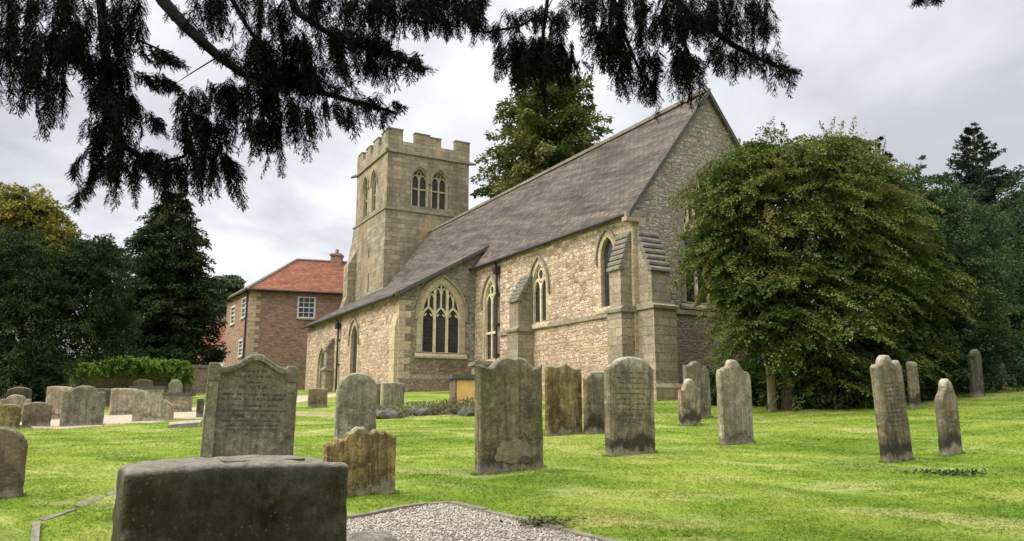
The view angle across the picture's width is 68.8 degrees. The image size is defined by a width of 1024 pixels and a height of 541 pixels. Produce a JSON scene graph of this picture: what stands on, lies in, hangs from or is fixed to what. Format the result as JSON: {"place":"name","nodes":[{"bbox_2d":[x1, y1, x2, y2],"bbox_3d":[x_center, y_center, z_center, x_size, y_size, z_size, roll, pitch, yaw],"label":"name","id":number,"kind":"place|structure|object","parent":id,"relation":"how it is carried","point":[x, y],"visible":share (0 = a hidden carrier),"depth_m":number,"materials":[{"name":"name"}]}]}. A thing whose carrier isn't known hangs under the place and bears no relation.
{"place":"outdoors","nodes":[
{"label":"outdoors","id":0,"kind":"place"},
{"bbox_2d":[20,394,335,428],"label":"path","id":1,"kind":"structure","parent":0,"point":[107,420],"depth_m":22.15,"materials":[{"name":"beige gravel"}]},
{"bbox_2d":[0,383,1023,540],"bbox_3d":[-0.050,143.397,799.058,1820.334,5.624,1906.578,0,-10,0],"label":"ground","id":2,"kind":"structure","parent":0,"point":[410,397],"depth_m":9.16,"materials":[{"name":"green plant"}]},
{"bbox_2d":[0,404,21,428],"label":"headstone","id":3,"kind":"object","parent":2,"relation":"on","point":[10,415],"visible":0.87,"depth_m":19.11,"materials":[{"name":"stone"}]},
{"bbox_2d":[0,427,27,498],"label":"headstone","id":4,"kind":"object","parent":2,"relation":"on","point":[13,449],"visible":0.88,"depth_m":7.72,"materials":[{"name":"grey stone"}]},
{"bbox_2d":[0,395,31,421],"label":"headstone","id":5,"kind":"object","parent":2,"relation":"on","point":[21,400],"visible":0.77,"depth_m":22.12,"materials":[{"name":"stone"}]},
{"bbox_2d":[6,387,31,398],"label":"headstone","id":6,"kind":"object","parent":2,"relation":"on","point":[26,392],"visible":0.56,"depth_m":27.61,"materials":[{"name":"stone"}]},
{"bbox_2d":[30,520,40,540],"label":"edging stone","id":7,"kind":"object","parent":2,"relation":"on","point":[35,531],"visible":0.88,"depth_m":6.26,"materials":[{"name":"grey stone"}]},
{"bbox_2d":[21,402,51,427],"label":"headstone","id":8,"kind":"object","parent":2,"relation":"on","point":[37,413],"visible":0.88,"depth_m":19.58,"materials":[{"name":"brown stone"}]},
{"bbox_2d":[0,182,85,340],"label":"maple tree","id":9,"kind":"object","parent":2,"relation":"on","point":[21,208],"visible":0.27,"depth_m":46.25,"materials":[{"name":"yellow plant"}]},
{"bbox_2d":[38,508,76,520],"bbox_3d":[-4.171,2.299,6.865,0.062,0.181,0.386,-3,-10,14],"label":"edging stone","id":10,"kind":"object","parent":2,"relation":"on","point":[45,518],"visible":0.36,"depth_m":6.84,"materials":[{"name":"grey stone"}]},
{"bbox_2d":[46,386,72,418],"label":"headstone","id":11,"kind":"object","parent":2,"relation":"on","point":[54,396],"visible":0.53,"depth_m":23.05,"materials":[{"name":"stone"}]},
{"bbox_2d":[0,224,147,401],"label":"old yew","id":12,"kind":"object","parent":2,"relation":"on","point":[36,360],"visible":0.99,"depth_m":33.13,"materials":[{"name":"green plant"}]},
{"bbox_2d":[59,385,105,425],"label":"headstone","id":13,"kind":"object","parent":2,"relation":"on","point":[82,405],"visible":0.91,"depth_m":20.11,"materials":[{"name":"grey stone"}]},
{"bbox_2d":[75,496,103,507],"bbox_3d":[-4.192,2.348,7.421,0.064,0.133,0.568,2,-8,-9],"label":"edging stone","id":14,"kind":"object","parent":2,"relation":"on","point":[88,501],"visible":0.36,"depth_m":7.38,"materials":[{"name":"grey stone"}]},
{"bbox_2d":[2,365,194,398],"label":"boundary wall","id":15,"kind":"structure","parent":2,"relation":"on","point":[122,380],"depth_m":40.30,"materials":[{"name":"stone"}]},
{"bbox_2d":[64,355,195,387],"bbox_3d":[-20.388,5.776,39.970,6.561,2.604,1.767,3,-11,-15],"label":"ivy","id":16,"kind":"object","parent":15,"relation":"attached to","point":[177,369],"visible":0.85,"depth_m":39.91,"materials":[{"name":"green plant"}]},
{"bbox_2d":[97,388,111,405],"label":"headstone","id":17,"kind":"object","parent":2,"relation":"on","point":[108,394],"visible":0.32,"depth_m":33.51,"materials":[{"name":"grey stone"}]},
{"bbox_2d":[105,489,115,495],"bbox_3d":[-4.339,2.458,8.239,0.080,0.129,0.826,3,-7,-14],"label":"edging stone","id":18,"kind":"object","parent":2,"relation":"on","point":[111,492],"visible":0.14,"depth_m":7.99,"materials":[{"name":"grey stone"}]},
{"bbox_2d":[109,388,136,414],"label":"headstone","id":19,"kind":"object","parent":2,"relation":"on","point":[121,401],"visible":0.66,"depth_m":25.03,"materials":[{"name":"stone"}]},
{"bbox_2d":[64,342,194,364],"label":"laurel hedge","id":20,"kind":"object","parent":2,"relation":"on","point":[163,355],"visible":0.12,"depth_m":43.61,"materials":[{"name":"green plant"}]},
{"bbox_2d":[133,379,152,385],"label":"headstone","id":21,"kind":"object","parent":2,"relation":"on","point":[143,382],"visible":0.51,"depth_m":36.54,"materials":[{"name":"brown stone"}]},
{"bbox_2d":[129,386,167,399],"bbox_3d":[-15.799,5.634,32.516,1.467,1.188,1.060,3,-10,-14],"label":"chest tomb","id":22,"kind":"object","parent":2,"relation":"on","point":[155,392],"visible":0.29,"depth_m":32.20,"materials":[{"name":"stone"}]},
{"bbox_2d":[132,389,173,421],"bbox_3d":[-10.366,4.007,21.640,1.050,1.100,0.500,3,-11,-17],"label":"gravestone","id":23,"kind":"object","parent":2,"relation":"on","point":[146,407],"visible":0.83,"depth_m":21.39,"materials":[{"name":"stone"}]},
{"bbox_2d":[101,192,232,364],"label":"cedar tree","id":24,"kind":"object","parent":2,"relation":"on","point":[174,299],"visible":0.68,"depth_m":46.69,"materials":[{"name":"green plant"}]},
{"bbox_2d":[167,379,182,391],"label":"headstone","id":25,"kind":"object","parent":2,"relation":"on","point":[174,385],"visible":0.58,"depth_m":32.56,"materials":[{"name":"grey stone"}]},
{"bbox_2d":[162,392,195,411],"bbox_3d":[-11.857,4.848,26.561,0.935,0.999,1.060,3,-10,-14],"label":"chest tomb","id":26,"kind":"object","parent":2,"relation":"on","point":[181,401],"visible":0.59,"depth_m":26.18,"materials":[{"name":"stone"}]},
{"bbox_2d":[168,420,201,427],"bbox_3d":[-7.918,3.777,18.118,0.720,0.200,0.500,-2,-3,-18],"label":"fallen slab","id":27,"kind":"object","parent":2,"relation":"on","point":[190,424],"depth_m":17.94,"materials":[{"name":"grey stone"}]},
{"bbox_2d":[186,365,207,392],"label":"rubble wall","id":28,"kind":"structure","parent":2,"relation":"on","point":[199,385],"depth_m":42.36,"materials":[{"name":"beige stone"}]},
{"bbox_2d":[196,398,204,416],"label":"headstone","id":29,"kind":"object","parent":2,"relation":"on","point":[200,408],"visible":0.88,"depth_m":22.56,"materials":[{"name":"stone"}]},
{"bbox_2d":[196,316,225,366],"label":"cottage","id":30,"kind":"structure","parent":2,"relation":"on","point":[222,338],"depth_m":74.40,"materials":[{"name":"brick"}]},
{"bbox_2d":[202,347,226,364],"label":"round shrub","id":31,"kind":"object","parent":2,"relation":"on","point":[217,356],"visible":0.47,"depth_m":47.48,"materials":[{"name":"green plant"}]},
{"bbox_2d":[206,274,246,316],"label":"tree","id":32,"kind":"object","parent":2,"relation":"on","point":[232,283],"visible":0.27,"depth_m":94.55,"materials":[{"name":"green plant"}]},
{"bbox_2d":[111,455,348,540],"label":"weathered headstone","id":33,"kind":"object","parent":2,"relation":"on","point":[263,498],"visible":1,"depth_m":2.54,"materials":[{"name":"stone"}]},
{"bbox_2d":[200,354,298,457],"bbox_3d":[-3.192,1.882,9.098,1.061,1.730,0.195,5,-11,-21],"label":"inscribed headstone","id":34,"kind":"object","parent":2,"relation":"on","point":[250,404],"visible":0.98,"depth_m":9.07,"materials":[{"name":"grey stone"}]},
{"bbox_2d":[222,249,346,389],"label":"brick house","id":35,"kind":"structure","parent":2,"relation":"on","point":[270,315],"depth_m":57.49,"materials":[{"name":"red brick"}]},
{"bbox_2d":[229,305,235,325],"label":"window","id":36,"kind":"structure","parent":35,"relation":"in","point":[232,319],"depth_m":60.83,"materials":[{"name":"white paint"}]},
{"bbox_2d":[236,339,242,357],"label":"window","id":37,"kind":"structure","parent":35,"relation":"in","point":[240,348],"depth_m":57.65,"materials":[{"name":"white paint"}]},
{"bbox_2d":[239,297,245,319],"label":"window","id":38,"kind":"structure","parent":35,"relation":"in","point":[243,306],"depth_m":58.22,"materials":[{"name":"white paint"}]},
{"bbox_2d":[296,296,315,319],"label":"window","id":39,"kind":"structure","parent":35,"relation":"in","point":[306,306],"depth_m":57.78,"materials":[{"name":"white paint"}]},
{"bbox_2d":[307,388,327,407],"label":"headstone","id":40,"kind":"object","parent":2,"relation":"on","point":[317,397],"visible":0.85,"depth_m":25.56,"materials":[{"name":"brown stone"}]},
{"bbox_2d":[334,373,376,438],"bbox_3d":[-2.752,2.515,13.183,0.741,1.413,0.100,6,-12,-29],"label":"headstone","id":41,"kind":"object","parent":2,"relation":"on","point":[356,399],"visible":0.81,"depth_m":13.16,"materials":[{"name":"grey stone"}]},
{"bbox_2d":[322,426,395,496],"bbox_3d":[-1.585,2.102,7.789,0.780,0.940,0.100,4,-11,-29],"label":"headstone","id":42,"kind":"object","parent":2,"relation":"on","point":[366,456],"visible":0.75,"depth_m":7.79,"materials":[{"name":"stone"}]},
{"bbox_2d":[296,411,458,417],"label":"bare earth","id":43,"kind":"structure","parent":2,"relation":"on","point":[315,414],"depth_m":21.72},
{"bbox_2d":[376,409,408,418],"bbox_3d":[-3.294,3.882,20.029,1.017,0.324,0.546,5,-11,-27],"label":"loose stone","id":44,"kind":"object","parent":43,"relation":"on","point":[385,414],"visible":0.68,"depth_m":19.83,"materials":[{"name":"grey stone"}]},
{"bbox_2d":[376,405,408,416],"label":"weed","id":45,"kind":"object","parent":43,"relation":"on","point":[381,407],"visible":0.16,"depth_m":20.32,"materials":[{"name":"green plant"}]},
{"bbox_2d":[377,403,426,417],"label":"weed","id":46,"kind":"object","parent":43,"relation":"on","point":[403,408],"visible":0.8,"depth_m":20.09,"materials":[{"name":"green plant"}]},
{"bbox_2d":[404,405,417,414],"bbox_3d":[-2.732,3.962,20.816,0.654,0.433,0.620,-6,-12,32],"label":"loose stone","id":47,"kind":"object","parent":43,"relation":"on","point":[413,407],"visible":0.19,"depth_m":20.61,"materials":[{"name":"grey stone"}]},
{"bbox_2d":[390,400,441,414],"bbox_3d":[-2.577,3.856,21.108,1.836,0.489,1.493,2,-10,-11],"label":"weed","id":48,"kind":"object","parent":43,"relation":"on","point":[412,404],"visible":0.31,"depth_m":21.02,"materials":[{"name":"green plant"}]},
{"bbox_2d":[412,407,436,415],"bbox_3d":[-2.386,3.898,20.427,0.617,0.314,0.486,8,-13,-37],"label":"loose stone","id":49,"kind":"object","parent":43,"relation":"on","point":[424,410],"visible":0.65,"depth_m":20.26,"materials":[{"name":"grey stone"}]},
{"bbox_2d":[413,401,455,414],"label":"weed","id":50,"kind":"object","parent":43,"relation":"on","point":[437,411],"visible":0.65,"depth_m":20.42,"materials":[{"name":"green plant"}]},
{"bbox_2d":[419,398,463,414],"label":"weed","id":51,"kind":"object","parent":43,"relation":"on","point":[444,407],"visible":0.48,"depth_m":20.49,"materials":[{"name":"green plant"}]},
{"bbox_2d":[445,406,458,414],"bbox_3d":[-1.531,3.882,20.456,0.436,0.354,0.672,-9,-13,40],"label":"loose stone","id":52,"kind":"object","parent":43,"relation":"on","point":[450,412],"visible":0.32,"depth_m":20.23,"materials":[{"name":"grey stone"}]},
{"bbox_2d":[430,396,474,414],"bbox_3d":[-1.242,3.698,20.267,1.663,0.626,1.497,-4,-11,20],"label":"weed","id":53,"kind":"object","parent":43,"relation":"on","point":[467,399],"visible":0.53,"depth_m":20.14,"materials":[{"name":"green plant"}]},
{"bbox_2d":[438,398,474,415],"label":"weed","id":54,"kind":"object","parent":43,"relation":"on","point":[461,404],"visible":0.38,"depth_m":19.95,"materials":[{"name":"green plant"}]},
{"bbox_2d":[457,405,474,415],"bbox_3d":[-1.170,3.818,20.119,0.650,0.424,0.883,3,-11,-16],"label":"loose stone","id":55,"kind":"object","parent":43,"relation":"on","point":[468,412],"visible":0.44,"depth_m":19.79,"materials":[{"name":"grey stone"}]},
{"bbox_2d":[376,383,380,406],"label":"headstone","id":56,"kind":"object","parent":2,"relation":"on","point":[378,385],"visible":0.45,"depth_m":24.62,"materials":[{"name":"brown stone"}]},
{"bbox_2d":[382,382,403,407],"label":"headstone","id":57,"kind":"object","parent":2,"relation":"on","point":[392,392],"visible":0.8,"depth_m":24.09,"materials":[{"name":"grey stone"}]},
{"bbox_2d":[347,501,448,518],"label":"kerb","id":58,"kind":"structure","parent":2,"relation":"on","point":[381,511],"depth_m":7.01,"materials":[{"name":"stone"}]},
{"bbox_2d":[446,374,474,406],"bbox_3d":[-1.343,3.643,21.190,0.903,1.341,1.060,3,-10,-14],"label":"chest tomb","id":59,"kind":"object","parent":2,"relation":"on","point":[462,386],"visible":0.36,"depth_m":20.78,"materials":[{"name":"yellow stone"}]},
{"bbox_2d":[0,0,945,216],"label":"yew tree","id":60,"kind":"object","parent":2,"relation":"on","point":[273,74],"visible":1,"depth_m":4.82,"materials":[{"name":"green plant"}]},
{"bbox_2d":[346,503,600,540],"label":"gravel plot","id":61,"kind":"object","parent":2,"relation":"on","point":[431,512],"visible":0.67,"depth_m":6.44,"materials":[{"name":"grey gravel"}]},
{"bbox_2d":[347,531,398,540],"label":"grave slab","id":62,"kind":"structure","parent":61,"relation":"on","point":[374,536],"depth_m":5.97,"materials":[{"name":"grey stone"}]},
{"bbox_2d":[468,361,493,373],"bbox_3d":[-0.771,3.579,22.217,0.904,1.699,1.060,3,-10,-14],"label":"chest tomb","id":63,"kind":"object","parent":2,"relation":"on","point":[484,363],"visible":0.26,"depth_m":21.87,"materials":[{"name":"grey stone"}]},
{"bbox_2d":[474,357,542,474],"bbox_3d":[-0.031,1.935,9.482,0.948,1.670,0.137,5,-11,-29],"label":"headstone","id":64,"kind":"object","parent":2,"relation":"on","point":[508,417],"visible":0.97,"depth_m":9.42,"materials":[{"name":"grey stone"}]},
{"bbox_2d":[449,501,618,540],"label":"kerb","id":65,"kind":"structure","parent":2,"relation":"on","point":[510,516],"depth_m":6.58,"materials":[{"name":"stone"}]},
{"bbox_2d":[500,514,586,526],"bbox_3d":[0.274,2.151,6.436,0.759,0.103,0.346,0,-10,0],"label":"trailing weed","id":66,"kind":"object","parent":65,"relation":"on","point":[542,520],"visible":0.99,"depth_m":6.41,"materials":[{"name":"green plant"}]},
{"bbox_2d":[301,88,777,400],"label":"church","id":67,"kind":"structure","parent":2,"relation":"on","point":[560,263],"depth_m":31.93,"materials":[{"name":"beige stone"}]},
{"bbox_2d":[314,341,324,387],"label":"doorway","id":68,"kind":"structure","parent":67,"relation":"in","point":[320,355],"depth_m":43.64,"materials":[{"name":"beige stone"}]},
{"bbox_2d":[347,317,358,373],"bbox_3d":[-7.991,4.100,37.877,0.280,3.460,1.700,6,-12,-29],"label":"window","id":69,"kind":"structure","parent":67,"relation":"in","point":[353,334],"depth_m":38.26,"materials":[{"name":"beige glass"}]},
{"bbox_2d":[362,175,368,217],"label":"belfry window","id":70,"kind":"structure","parent":67,"relation":"in","point":[365,187],"depth_m":52.99,"materials":[{"name":"stone"}]},
{"bbox_2d":[370,168,377,211],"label":"belfry window","id":71,"kind":"structure","parent":67,"relation":"in","point":[374,176],"depth_m":51.44,"materials":[{"name":"stone"}]},
{"bbox_2d":[410,165,429,206],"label":"belfry window","id":72,"kind":"structure","parent":67,"relation":"in","point":[419,177],"depth_m":50.06,"materials":[{"name":"stone"}]},
{"bbox_2d":[430,169,448,209],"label":"belfry window","id":73,"kind":"structure","parent":67,"relation":"in","point":[439,180],"depth_m":50.75,"materials":[{"name":"stone"}]},
{"bbox_2d":[415,274,467,358],"bbox_3d":[-3.175,2.046,33.570,2.540,3.785,0.280,6,-12,-29],"label":"window","id":74,"kind":"structure","parent":67,"relation":"in","point":[441,311],"depth_m":33.62,"materials":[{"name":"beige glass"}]},
{"bbox_2d":[480,273,499,360],"bbox_3d":[-0.924,2.116,33.036,0.280,4.060,1.700,6,-12,-29],"label":"window","id":75,"kind":"structure","parent":67,"relation":"in","point":[487,301],"depth_m":33.35,"materials":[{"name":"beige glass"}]},
{"bbox_2d":[529,255,549,328],"bbox_3d":[1.100,0.817,29.560,0.280,2.930,1.650,6,-12,-29],"label":"window","id":76,"kind":"structure","parent":67,"relation":"in","point":[540,279],"depth_m":29.57,"materials":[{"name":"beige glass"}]},
{"bbox_2d":[594,227,616,314],"bbox_3d":[3.314,-0.026,25.655,0.280,2.972,1.320,6,-12,-29],"label":"window","id":77,"kind":"structure","parent":67,"relation":"in","point":[604,244],"depth_m":25.95,"materials":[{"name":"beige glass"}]},
{"bbox_2d":[677,158,747,312],"bbox_3d":[7.087,-1.295,26.403,3.360,5.535,0.280,6,-12,-29],"label":"window","id":78,"kind":"structure","parent":67,"relation":"in","point":[682,219],"depth_m":25.76,"materials":[{"name":"beige glass"}]},
{"bbox_2d":[470,37,613,198],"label":"sequoia tree","id":79,"kind":"object","parent":2,"relation":"on","point":[535,137],"visible":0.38,"depth_m":52.72,"materials":[{"name":"green plant"}]},
{"bbox_2d":[544,364,582,435],"bbox_3d":[0.937,2.458,13.559,0.764,1.520,0.120,6,-12,-28],"label":"headstone","id":80,"kind":"object","parent":2,"relation":"on","point":[563,399],"visible":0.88,"depth_m":13.50,"materials":[{"name":"stone"}]},
{"bbox_2d":[583,371,604,434],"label":"headstone","id":81,"kind":"object","parent":2,"relation":"on","point":[593,403],"visible":0.56,"depth_m":13.53,"materials":[{"name":"beige stone"}]},
{"bbox_2d":[604,356,654,456],"bbox_3d":[1.753,2.129,11.120,0.866,1.686,0.143,6,-12,-28],"label":"headstone","id":82,"kind":"object","parent":2,"relation":"on","point":[629,423],"visible":0.98,"depth_m":11.05,"materials":[{"name":"beige stone"}]},
{"bbox_2d":[677,379,700,425],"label":"headstone","id":83,"kind":"object","parent":2,"relation":"on","point":[689,407],"visible":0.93,"depth_m":15.29,"materials":[{"name":"beige stone"}]},
{"bbox_2d":[681,361,711,418],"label":"headstone","id":84,"kind":"object","parent":2,"relation":"on","point":[696,372],"visible":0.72,"depth_m":16.98,"materials":[{"name":"grey stone"}]},
{"bbox_2d":[716,360,753,445],"bbox_3d":[3.674,2.283,12.310,0.715,1.619,0.120,6,-12,-29],"label":"headstone","id":85,"kind":"object","parent":2,"relation":"on","point":[734,403],"visible":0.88,"depth_m":12.25,"materials":[{"name":"stone"}]},
{"bbox_2d":[705,362,766,405],"bbox_3d":[6.057,3.301,20.573,2.391,1.688,2.099,0,-10,0],"label":"shrub","id":86,"kind":"object","parent":2,"relation":"on","point":[713,388],"visible":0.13,"depth_m":20.20,"materials":[{"name":"green plant"}]},
{"bbox_2d":[744,355,766,405],"bbox_3d":[7.508,3.049,20.065,2.910,2.030,2.131,0,-10,0],"label":"shrub","id":87,"kind":"object","parent":2,"relation":"on","point":[760,393],"visible":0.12,"depth_m":19.83,"materials":[{"name":"green plant"}]},
{"bbox_2d":[766,365,776,411],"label":"headstone","id":88,"kind":"object","parent":2,"relation":"on","point":[771,390],"visible":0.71,"depth_m":18.33,"materials":[{"name":"stone"}]},
{"bbox_2d":[662,116,985,410],"bbox_3d":[8.014,-0.213,19.821,8.225,8.602,5.715,7,-12,-35],"label":"hawthorn tree","id":89,"kind":"object","parent":2,"relation":"on","point":[855,220],"visible":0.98,"depth_m":18.59,"materials":[{"name":"green plant"}]},
{"bbox_2d":[765,329,934,409],"bbox_3d":[8.432,2.656,18.802,3.857,2.654,2.486,3,-11,-17],"label":"laurel bush","id":90,"kind":"object","parent":2,"relation":"on","point":[813,400],"visible":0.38,"depth_m":18.23,"materials":[{"name":"green plant"}]},
{"bbox_2d":[869,136,893,296],"bbox_3d":[15.158,-0.368,30.511,3.890,10.656,4.095,0,-10,0],"label":"larch tree","id":91,"kind":"object","parent":2,"relation":"on","point":[886,154],"visible":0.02,"depth_m":31.19,"materials":[{"name":"green plant"}]},
{"bbox_2d":[870,355,912,462],"bbox_3d":[5.282,2.027,10.388,0.597,1.699,0.123,2,-10,-29],"label":"headstone","id":92,"kind":"object","parent":2,"relation":"on","point":[891,416],"visible":0.98,"depth_m":10.32,"materials":[{"name":"beige stone"}]},
{"bbox_2d":[906,361,921,409],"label":"headstone","id":93,"kind":"object","parent":2,"relation":"on","point":[913,385],"visible":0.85,"depth_m":17.34,"materials":[{"name":"beige stone"}]},
{"bbox_2d":[907,155,940,372],"bbox_3d":[16.348,-0.012,29.314,4.580,9.546,5.024,0,-10,0],"label":"larch tree","id":94,"kind":"object","parent":2,"relation":"on","point":[922,157],"visible":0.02,"depth_m":30.16,"materials":[{"name":"green plant"}]},
{"bbox_2d":[904,370,955,401],"bbox_3d":[10.502,3.243,19.801,2.121,1.216,2.130,-7,-12,35],"label":"shrub","id":95,"kind":"object","parent":2,"relation":"on","point":[926,393],"visible":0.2,"depth_m":19.09,"materials":[{"name":"green plant"}]},
{"bbox_2d":[855,161,1023,392],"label":"holly bush","id":96,"kind":"object","parent":2,"relation":"on","point":[962,232],"visible":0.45,"depth_m":20.98,"materials":[{"name":"green plant"}]},
{"bbox_2d":[934,379,961,455],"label":"headstone","id":97,"kind":"object","parent":2,"relation":"on","point":[947,422],"visible":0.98,"depth_m":10.89,"materials":[{"name":"beige stone"}]},
{"bbox_2d":[895,468,1023,475],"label":"dark weed","id":98,"kind":"object","parent":2,"relation":"on","point":[955,472],"visible":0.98,"depth_m":9.13,"materials":[{"name":"green plant"}]},
{"bbox_2d":[967,349,984,396],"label":"headstone","id":99,"kind":"object","parent":2,"relation":"on","point":[976,383],"visible":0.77,"depth_m":19.56,"materials":[{"name":"stone"}]},
{"bbox_2d":[936,122,1023,317],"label":"spruce tree","id":100,"kind":"object","parent":2,"relation":"on","point":[977,174],"visible":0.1,"depth_m":33.87,"materials":[{"name":"green plant"}]},
{"bbox_2d":[947,171,1023,345],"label":"yew bush","id":101,"kind":"object","parent":2,"relation":"on","point":[1012,211],"visible":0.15,"depth_m":25.95,"materials":[{"name":"green plant"}]},
{"bbox_2d":[962,314,1023,387],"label":"elder bush","id":102,"kind":"object","parent":2,"relation":"on","point":[1020,347],"visible":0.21,"depth_m":22.93,"materials":[{"name":"green plant"}]},
{"bbox_2d":[996,360,1007,389],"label":"headstone","id":103,"kind":"object","parent":2,"relation":"on","point":[1004,383],"visible":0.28,"depth_m":21.18,"materials":[{"name":"stone"}]},
{"bbox_2d":[0,0,1023,374],"label":"sky","id":104,"kind":"structure","parent":0,"point":[914,79],"materials":[{"name":"white"}]}
]}

